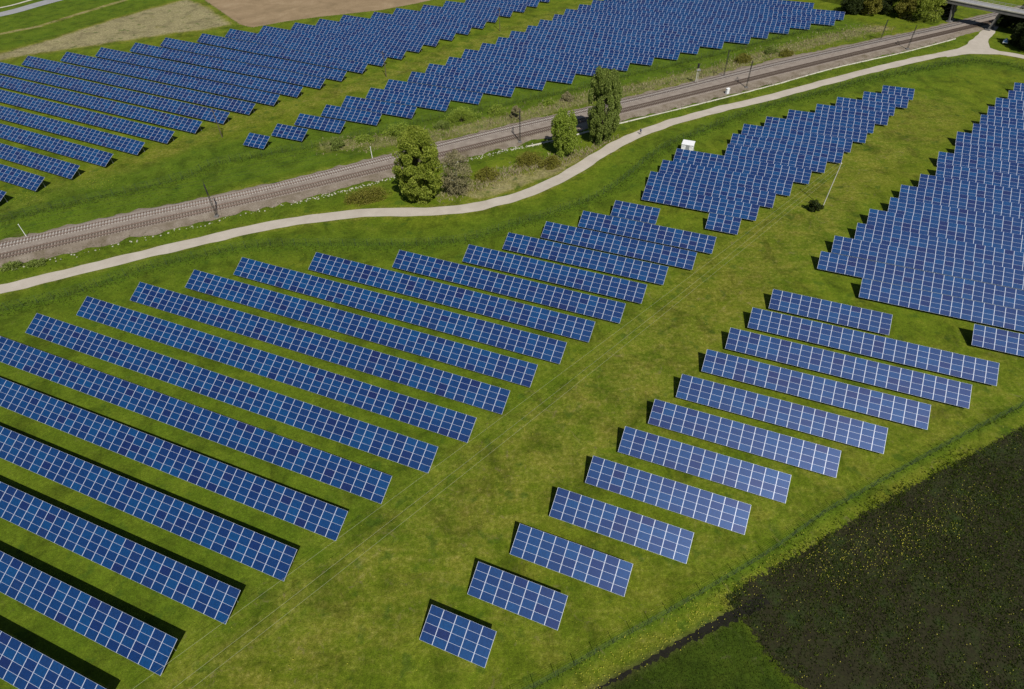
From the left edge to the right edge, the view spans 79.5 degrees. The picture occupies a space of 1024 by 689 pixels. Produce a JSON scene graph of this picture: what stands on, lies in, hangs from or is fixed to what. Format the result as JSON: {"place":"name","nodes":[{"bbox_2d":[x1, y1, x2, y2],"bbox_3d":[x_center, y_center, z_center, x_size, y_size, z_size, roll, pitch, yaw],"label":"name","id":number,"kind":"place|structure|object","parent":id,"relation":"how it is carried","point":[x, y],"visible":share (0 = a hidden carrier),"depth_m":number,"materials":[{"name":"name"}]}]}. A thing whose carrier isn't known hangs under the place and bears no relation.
{"place":"outdoors","nodes":[
{"label":"outdoors","id":0,"kind":"place"},
{"bbox_2d":[206,0,428,26],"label":"tilled field","id":1,"kind":"structure","parent":0,"point":[252,13],"depth_m":252.76,"materials":[{"name":"soil"}]},
{"bbox_2d":[0,0,1023,688],"bbox_3d":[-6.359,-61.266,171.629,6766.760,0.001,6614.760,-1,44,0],"label":"ground","id":2,"kind":"structure","parent":0,"point":[362,626],"depth_m":101.94,"materials":[{"name":"green plant"}]},
{"bbox_2d":[0,143,79,178],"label":"solar panel row","id":3,"kind":"object","parent":2,"relation":"on","point":[40,162],"visible":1,"depth_m":156.92,"materials":[{"name":"glass"}]},
{"bbox_2d":[0,630,105,688],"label":"solar panel row","id":4,"kind":"object","parent":2,"relation":"on","point":[23,666],"visible":1,"depth_m":69.23,"materials":[{"name":"glass"}]},
{"bbox_2d":[0,124,112,166],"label":"solar panel row","id":5,"kind":"object","parent":2,"relation":"on","point":[68,149],"visible":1,"depth_m":163.25,"materials":[{"name":"glass"}]},
{"bbox_2d":[0,106,144,154],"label":"solar panel row","id":6,"kind":"object","parent":2,"relation":"on","point":[116,142],"visible":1,"depth_m":169.45,"materials":[{"name":"glass"}]},
{"bbox_2d":[0,90,174,143],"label":"solar panel row","id":7,"kind":"object","parent":2,"relation":"on","point":[103,120],"visible":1,"depth_m":175.82,"materials":[{"name":"glass"}]},
{"bbox_2d":[0,551,176,675],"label":"solar panel row","id":8,"kind":"object","parent":2,"relation":"on","point":[139,642],"visible":1,"depth_m":73.67,"materials":[{"name":"glass"}]},
{"bbox_2d":[0,75,201,133],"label":"solar panel row","id":9,"kind":"object","parent":2,"relation":"on","point":[140,113],"visible":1,"depth_m":181.77,"materials":[{"name":"glass"}]},
{"bbox_2d":[0,62,229,124],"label":"solar panel row","id":10,"kind":"object","parent":2,"relation":"on","point":[170,105],"visible":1,"depth_m":187.72,"materials":[{"name":"glass"}]},
{"bbox_2d":[0,482,240,623],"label":"solar panel row","id":11,"kind":"object","parent":2,"relation":"on","point":[205,594],"visible":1,"depth_m":79.15,"materials":[{"name":"glass"}]},
{"bbox_2d":[21,56,254,114],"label":"solar panel row","id":12,"kind":"object","parent":2,"relation":"on","point":[225,103],"visible":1,"depth_m":192.04,"materials":[{"name":"glass"}]},
{"bbox_2d":[0,426,296,580],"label":"solar panel row","id":13,"kind":"object","parent":2,"relation":"on","point":[254,550],"visible":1,"depth_m":84.26,"materials":[{"name":"glass"}]},
{"bbox_2d":[60,52,279,106],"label":"solar panel row","id":14,"kind":"object","parent":2,"relation":"on","point":[212,87],"visible":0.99,"depth_m":195.49,"materials":[{"name":"glass"}]},
{"bbox_2d":[0,378,347,540],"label":"solar panel row","id":15,"kind":"object","parent":2,"relation":"on","point":[272,498],"visible":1,"depth_m":89.42,"materials":[{"name":"glass"}]},
{"bbox_2d":[0,336,391,503],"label":"solar panel row","id":16,"kind":"object","parent":2,"relation":"on","point":[294,456],"visible":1,"depth_m":94.58,"materials":[{"name":"glass"}]},
{"bbox_2d":[95,47,302,97],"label":"solar panel row","id":17,"kind":"object","parent":2,"relation":"on","point":[284,89],"visible":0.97,"depth_m":199.16,"materials":[{"name":"glass"}]},
{"bbox_2d":[130,42,324,89],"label":"solar panel row","id":18,"kind":"object","parent":2,"relation":"on","point":[257,71],"visible":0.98,"depth_m":203.03,"materials":[{"name":"glass"}]},
{"bbox_2d":[25,313,437,472],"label":"solar panel row","id":19,"kind":"object","parent":2,"relation":"on","point":[382,442],"visible":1,"depth_m":98.63,"materials":[{"name":"glass"}]},
{"bbox_2d":[160,38,346,80],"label":"solar panel row","id":20,"kind":"object","parent":2,"relation":"on","point":[291,66],"visible":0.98,"depth_m":206.94,"materials":[{"name":"glass"}]},
{"bbox_2d":[76,296,475,442],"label":"solar panel row","id":21,"kind":"object","parent":2,"relation":"on","point":[397,406],"visible":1,"depth_m":102.26,"materials":[{"name":"glass"}]},
{"bbox_2d":[197,33,366,72],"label":"solar panel row","id":22,"kind":"object","parent":2,"relation":"on","point":[327,61],"visible":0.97,"depth_m":210.69,"materials":[{"name":"glass"}]},
{"bbox_2d":[225,29,386,66],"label":"solar panel row","id":23,"kind":"object","parent":2,"relation":"on","point":[362,57],"visible":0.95,"depth_m":214.49,"materials":[{"name":"glass"}]},
{"bbox_2d":[130,282,509,413],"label":"solar panel row","id":24,"kind":"object","parent":2,"relation":"on","point":[424,378],"visible":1,"depth_m":105.83,"materials":[{"name":"glass"}]},
{"bbox_2d":[258,26,405,59],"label":"solar panel row","id":25,"kind":"object","parent":2,"relation":"on","point":[335,42],"visible":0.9,"depth_m":217.81,"materials":[{"name":"glass"}]},
{"bbox_2d":[321,104,381,125],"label":"solar panel row","id":26,"kind":"object","parent":2,"relation":"on","point":[354,115],"visible":0.98,"depth_m":174.15,"materials":[{"name":"glass"}]},
{"bbox_2d":[291,22,423,51],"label":"solar panel row","id":27,"kind":"object","parent":2,"relation":"on","point":[368,38],"visible":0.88,"depth_m":221.17,"materials":[{"name":"glass"}]},
{"bbox_2d":[185,269,537,386],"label":"solar panel row","id":28,"kind":"object","parent":2,"relation":"on","point":[489,363],"visible":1,"depth_m":109.32,"materials":[{"name":"glass"}]},
{"bbox_2d":[315,19,439,46],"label":"solar panel row","id":29,"kind":"object","parent":2,"relation":"on","point":[418,38],"visible":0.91,"depth_m":224.70,"materials":[{"name":"glass"}]},
{"bbox_2d":[341,96,416,118],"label":"solar panel row","id":30,"kind":"object","parent":2,"relation":"on","point":[382,107],"visible":0.96,"depth_m":177.76,"materials":[{"name":"glass"}]},
{"bbox_2d":[339,15,455,39],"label":"solar panel row","id":31,"kind":"object","parent":2,"relation":"on","point":[433,32],"visible":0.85,"depth_m":228.41,"materials":[{"name":"glass"}]},
{"bbox_2d":[233,257,566,363],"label":"solar panel row","id":32,"kind":"object","parent":2,"relation":"on","point":[507,338],"visible":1,"depth_m":112.70,"materials":[{"name":"glass"}]},
{"bbox_2d":[366,88,450,111],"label":"solar panel row","id":33,"kind":"object","parent":2,"relation":"on","point":[409,99],"visible":0.99,"depth_m":181.27,"materials":[{"name":"glass"}]},
{"bbox_2d":[392,125,443,204],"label":"willow tree","id":34,"kind":"object","parent":2,"relation":"on","point":[420,183],"visible":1,"depth_m":135.25,"materials":[{"name":"green plant"}]},
{"bbox_2d":[370,12,471,34],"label":"solar panel row","id":35,"kind":"object","parent":2,"relation":"on","point":[461,29],"visible":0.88,"depth_m":231.64,"materials":[{"name":"glass"}]},
{"bbox_2d":[384,79,482,103],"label":"solar panel row","id":36,"kind":"object","parent":2,"relation":"on","point":[461,96],"visible":0.94,"depth_m":185.08,"materials":[{"name":"glass"}]},
{"bbox_2d":[308,252,594,341],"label":"solar panel row","id":37,"kind":"object","parent":2,"relation":"on","point":[570,326],"visible":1,"depth_m":115.31,"materials":[{"name":"glass"}]},
{"bbox_2d":[440,149,472,194],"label":"bare tree","id":38,"kind":"object","parent":2,"relation":"on","point":[459,187],"visible":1,"depth_m":141.12,"materials":[{"name":"beige plant"}]},
{"bbox_2d":[419,605,496,667],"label":"solar panel row","id":39,"kind":"object","parent":2,"relation":"on","point":[461,640],"visible":1,"depth_m":71.29,"materials":[{"name":"glass"}]},
{"bbox_2d":[407,71,514,97],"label":"solar panel row","id":40,"kind":"object","parent":2,"relation":"on","point":[464,84],"visible":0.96,"depth_m":188.88,"materials":[{"name":"glass"}]},
{"bbox_2d":[425,63,545,89],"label":"solar panel row","id":41,"kind":"object","parent":2,"relation":"on","point":[493,77],"visible":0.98,"depth_m":192.83,"materials":[{"name":"glass"}]},
{"bbox_2d":[392,250,625,322],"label":"solar panel row","id":42,"kind":"object","parent":2,"relation":"on","point":[583,303],"visible":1,"depth_m":117.42,"materials":[{"name":"glass"}]},
{"bbox_2d":[445,57,574,83],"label":"solar panel row","id":43,"kind":"object","parent":2,"relation":"on","point":[558,76],"visible":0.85,"depth_m":196.42,"materials":[{"name":"glass"}]},
{"bbox_2d":[0,5,1023,267],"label":"ballast bed","id":44,"kind":"object","parent":2,"relation":"on","point":[256,205],"visible":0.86,"depth_m":157.67,"materials":[{"name":"grey gravel"}]},
{"bbox_2d":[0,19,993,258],"bbox_3d":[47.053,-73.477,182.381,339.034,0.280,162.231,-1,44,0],"label":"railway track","id":45,"kind":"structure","parent":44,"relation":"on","point":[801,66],"depth_m":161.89,"materials":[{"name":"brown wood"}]},
{"bbox_2d":[0,6,1021,248],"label":"railway track","id":46,"kind":"structure","parent":44,"relation":"on","point":[671,89],"depth_m":166.42,"materials":[{"name":"metal"}]},
{"bbox_2d":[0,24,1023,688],"bbox_3d":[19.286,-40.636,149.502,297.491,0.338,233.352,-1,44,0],"label":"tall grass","id":47,"kind":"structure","parent":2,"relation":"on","point":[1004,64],"depth_m":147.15,"materials":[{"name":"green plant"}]},
{"bbox_2d":[467,561,567,629],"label":"solar panel row","id":48,"kind":"object","parent":2,"relation":"on","point":[488,580],"visible":1,"depth_m":74.59,"materials":[{"name":"glass"}]},
{"bbox_2d":[461,49,597,75],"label":"solar panel row","id":49,"kind":"object","parent":2,"relation":"on","point":[555,65],"visible":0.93,"depth_m":201.08,"materials":[{"name":"glass"}]},
{"bbox_2d":[479,43,629,70],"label":"solar panel row","id":50,"kind":"object","parent":2,"relation":"on","point":[616,64],"visible":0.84,"depth_m":204.04,"materials":[{"name":"glass"}]},
{"bbox_2d":[463,244,646,302],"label":"solar panel row","id":51,"kind":"object","parent":2,"relation":"on","point":[615,287],"visible":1,"depth_m":120.02,"materials":[{"name":"glass"}]},
{"bbox_2d":[551,107,578,157],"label":"young tree","id":52,"kind":"object","parent":2,"relation":"on","point":[563,121],"visible":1,"depth_m":152.79,"materials":[{"name":"green plant"}]},
{"bbox_2d":[510,524,632,596],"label":"solar panel row","id":53,"kind":"object","parent":2,"relation":"on","point":[552,549],"visible":1,"depth_m":77.75,"materials":[{"name":"glass"}]},
{"bbox_2d":[496,37,654,65],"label":"solar panel row","id":54,"kind":"object","parent":2,"relation":"on","point":[636,58],"visible":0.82,"depth_m":207.65,"materials":[{"name":"glass"}]},
{"bbox_2d":[502,232,667,284],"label":"solar panel row","id":55,"kind":"object","parent":2,"relation":"on","point":[606,262],"visible":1,"depth_m":123.50,"materials":[{"name":"glass"}]},
{"bbox_2d":[509,31,680,59],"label":"solar panel row","id":56,"kind":"object","parent":2,"relation":"on","point":[660,53],"visible":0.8,"depth_m":211.41,"materials":[{"name":"glass"}]},
{"bbox_2d":[587,66,622,145],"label":"birch tree","id":57,"kind":"object","parent":2,"relation":"on","point":[606,88],"visible":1,"depth_m":154.91,"materials":[{"name":"green plant"}]},
{"bbox_2d":[316,24,895,202],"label":"dry reeds","id":58,"kind":"object","parent":2,"relation":"on","point":[513,171],"visible":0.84,"depth_m":171.76,"materials":[{"name":"plant"}]},
{"bbox_2d":[526,25,699,53],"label":"solar panel row","id":59,"kind":"object","parent":2,"relation":"on","point":[686,48],"visible":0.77,"depth_m":215.18,"materials":[{"name":"glass"}]},
{"bbox_2d":[541,221,696,269],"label":"solar panel row","id":60,"kind":"object","parent":2,"relation":"on","point":[644,250],"visible":0.99,"depth_m":126.52,"materials":[{"name":"glass"}]},
{"bbox_2d":[549,487,693,563],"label":"solar panel row","id":61,"kind":"object","parent":2,"relation":"on","point":[653,535],"visible":1,"depth_m":81.08,"materials":[{"name":"glass"}]},
{"bbox_2d":[538,19,723,49],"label":"solar panel row","id":62,"kind":"object","parent":2,"relation":"on","point":[711,42],"visible":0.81,"depth_m":219.00,"materials":[{"name":"glass"}]},
{"bbox_2d":[611,200,659,223],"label":"solar panel row","id":63,"kind":"object","parent":2,"relation":"on","point":[632,211],"visible":0.97,"depth_m":135.49,"materials":[{"name":"glass"}]},
{"bbox_2d":[578,211,715,253],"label":"solar panel row","id":64,"kind":"object","parent":2,"relation":"on","point":[656,233],"visible":0.98,"depth_m":129.82,"materials":[{"name":"glass"}]},
{"bbox_2d":[552,14,750,44],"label":"solar panel row","id":65,"kind":"object","parent":2,"relation":"on","point":[733,37],"visible":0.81,"depth_m":222.44,"materials":[{"name":"glass"}]},
{"bbox_2d":[564,9,768,39],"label":"solar panel row","id":66,"kind":"object","parent":2,"relation":"on","point":[755,32],"visible":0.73,"depth_m":226.59,"materials":[{"name":"glass"}]},
{"bbox_2d":[585,456,750,534],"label":"solar panel row","id":67,"kind":"object","parent":2,"relation":"on","point":[642,486],"visible":1,"depth_m":84.24,"materials":[{"name":"glass"}]},
{"bbox_2d":[577,4,789,33],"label":"solar panel row","id":68,"kind":"object","parent":2,"relation":"on","point":[780,28],"visible":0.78,"depth_m":229.98,"materials":[{"name":"glass"}]},
{"bbox_2d":[598,594,771,688],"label":"ditch","id":69,"kind":"object","parent":2,"relation":"on","point":[706,628],"visible":1,"depth_m":72.84,"materials":[{"name":"soil"}]},
{"bbox_2d":[641,185,759,220],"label":"solar panel row","id":70,"kind":"object","parent":2,"relation":"on","point":[686,200],"visible":0.98,"depth_m":137.81,"materials":[{"name":"glass"}]},
{"bbox_2d":[591,0,810,30],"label":"solar panel row","id":71,"kind":"object","parent":2,"relation":"on","point":[795,23],"visible":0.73,"depth_m":233.40,"materials":[{"name":"glass"}]},
{"bbox_2d":[618,426,790,502],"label":"solar panel row","id":72,"kind":"object","parent":2,"relation":"on","point":[715,467],"visible":1,"depth_m":87.71,"materials":[{"name":"glass"}]},
{"bbox_2d":[646,171,775,207],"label":"solar panel row","id":73,"kind":"object","parent":2,"relation":"on","point":[714,189],"visible":0.9,"depth_m":141.83,"materials":[{"name":"glass"}]},
{"bbox_2d":[604,0,835,25],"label":"solar panel row","id":74,"kind":"object","parent":2,"relation":"on","point":[818,19],"visible":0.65,"depth_m":235.51,"materials":[{"name":"glass"}]},
{"bbox_2d":[659,160,792,196],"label":"solar panel row","id":75,"kind":"object","parent":2,"relation":"on","point":[769,184],"visible":0.91,"depth_m":145.57,"materials":[{"name":"glass"}]},
{"bbox_2d":[673,148,811,184],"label":"solar panel row","id":76,"kind":"object","parent":2,"relation":"on","point":[783,172],"visible":0.97,"depth_m":149.41,"materials":[{"name":"glass"}]},
{"bbox_2d":[648,399,840,477],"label":"solar panel row","id":77,"kind":"object","parent":2,"relation":"on","point":[778,447],"visible":1,"depth_m":90.92,"materials":[{"name":"glass"}]},
{"bbox_2d":[661,0,844,20],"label":"solar panel row","id":78,"kind":"object","parent":2,"relation":"on","point":[838,15],"visible":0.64,"depth_m":237.71,"materials":[{"name":"glass"}]},
{"bbox_2d":[725,144,826,172],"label":"solar panel row","id":79,"kind":"object","parent":2,"relation":"on","point":[780,158],"visible":0.93,"depth_m":152.01,"materials":[{"name":"glass"}]},
{"bbox_2d":[676,374,887,453],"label":"solar panel row","id":80,"kind":"object","parent":2,"relation":"on","point":[832,426],"visible":1,"depth_m":94.10,"materials":[{"name":"glass"}]},
{"bbox_2d":[730,133,843,162],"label":"solar panel row","id":81,"kind":"object","parent":2,"relation":"on","point":[830,154],"visible":0.84,"depth_m":155.68,"materials":[{"name":"glass"}]},
{"bbox_2d":[741,124,852,152],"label":"solar panel row","id":82,"kind":"object","parent":2,"relation":"on","point":[845,144],"visible":0.89,"depth_m":159.62,"materials":[{"name":"glass"}]},
{"bbox_2d":[764,116,867,142],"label":"solar panel row","id":83,"kind":"object","parent":2,"relation":"on","point":[856,135],"visible":0.83,"depth_m":162.84,"materials":[{"name":"glass"}]},
{"bbox_2d":[702,349,930,429],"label":"solar panel row","id":84,"kind":"object","parent":2,"relation":"on","point":[887,407],"visible":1,"depth_m":97.51,"materials":[{"name":"glass"}]},
{"bbox_2d":[769,289,891,334],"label":"solar panel row","id":85,"kind":"object","parent":2,"relation":"on","point":[839,313],"visible":1,"depth_m":110.73,"materials":[{"name":"glass"}]},
{"bbox_2d":[787,109,874,132],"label":"solar panel row","id":86,"kind":"object","parent":2,"relation":"on","point":[840,121],"visible":0.8,"depth_m":166.38,"materials":[{"name":"glass"}]},
{"bbox_2d":[725,327,971,408],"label":"solar panel row","id":87,"kind":"object","parent":2,"relation":"on","point":[945,390],"visible":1,"depth_m":100.74,"materials":[{"name":"glass"}]},
{"bbox_2d":[815,104,888,124],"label":"solar panel row","id":88,"kind":"object","parent":2,"relation":"on","point":[879,118],"visible":0.84,"depth_m":169.13,"materials":[{"name":"glass"}]},
{"bbox_2d":[748,308,998,385],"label":"solar panel row","id":89,"kind":"object","parent":2,"relation":"on","point":[936,360],"visible":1,"depth_m":104.20,"materials":[{"name":"glass"}]},
{"bbox_2d":[817,251,1023,310],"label":"solar panel row","id":90,"kind":"object","parent":2,"relation":"on","point":[961,288],"visible":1,"depth_m":116.70,"materials":[{"name":"glass"}]},
{"bbox_2d":[831,236,1023,289],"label":"solar panel row","id":91,"kind":"object","parent":2,"relation":"on","point":[968,269],"visible":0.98,"depth_m":120.72,"materials":[{"name":"glass"}]},
{"bbox_2d":[854,223,1023,270],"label":"solar panel row","id":92,"kind":"object","parent":2,"relation":"on","point":[1011,259],"visible":0.94,"depth_m":124.44,"materials":[{"name":"glass"}]},
{"bbox_2d":[859,278,1023,331],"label":"solar panel row","id":93,"kind":"object","parent":2,"relation":"on","point":[976,311],"visible":1,"depth_m":111.63,"materials":[{"name":"glass"}]},
{"bbox_2d":[867,209,1023,252],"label":"solar panel row","id":94,"kind":"object","parent":2,"relation":"on","point":[968,234],"visible":0.93,"depth_m":128.50,"materials":[{"name":"glass"}]},
{"bbox_2d":[888,197,1023,234],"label":"solar panel row","id":95,"kind":"object","parent":2,"relation":"on","point":[960,216],"visible":0.8,"depth_m":132.29,"materials":[{"name":"glass"}]},
{"bbox_2d":[899,185,1023,218],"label":"solar panel row","id":96,"kind":"object","parent":2,"relation":"on","point":[979,204],"visible":0.86,"depth_m":136.28,"materials":[{"name":"glass"}]},
{"bbox_2d":[918,174,1023,203],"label":"solar panel row","id":97,"kind":"object","parent":2,"relation":"on","point":[989,191],"visible":0.88,"depth_m":140.11,"materials":[{"name":"glass"}]},
{"bbox_2d":[936,163,1023,189],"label":"solar panel row","id":98,"kind":"object","parent":2,"relation":"on","point":[985,177],"visible":0.89,"depth_m":143.96,"materials":[{"name":"glass"}]},
{"bbox_2d":[937,152,1023,175],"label":"solar panel row","id":99,"kind":"object","parent":2,"relation":"on","point":[993,165],"visible":0.82,"depth_m":148.15,"materials":[{"name":"glass"}]},
{"bbox_2d":[945,0,1023,30],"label":"road bridge","id":100,"kind":"structure","parent":2,"relation":"on","point":[997,8],"depth_m":218.52,"materials":[{"name":"concrete"}]},
{"bbox_2d":[954,142,1023,163],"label":"solar panel row","id":101,"kind":"object","parent":2,"relation":"on","point":[990,153],"visible":0.8,"depth_m":152.01,"materials":[{"name":"glass"}]},
{"bbox_2d":[955,131,1023,151],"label":"solar panel row","id":102,"kind":"object","parent":2,"relation":"on","point":[990,141],"visible":0.78,"depth_m":156.24,"materials":[{"name":"glass"}]},
{"bbox_2d":[972,324,1023,355],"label":"solar panel row","id":103,"kind":"object","parent":2,"relation":"on","point":[1000,340],"visible":1,"depth_m":104.91,"materials":[{"name":"glass"}]},
{"bbox_2d":[0,50,1023,293],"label":"path","id":104,"kind":"structure","parent":0,"point":[585,163],"depth_m":140.63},
{"bbox_2d":[1,55,1023,310],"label":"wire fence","id":105,"kind":"object","parent":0,"point":[511,219],"visible":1,"depth_m":132.20,"materials":[{"name":"grey metal"}]},
{"bbox_2d":[708,424,1023,688],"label":"crop field","id":106,"kind":"structure","parent":0,"point":[847,669],"depth_m":75.05,"materials":[{"name":"green plant"}]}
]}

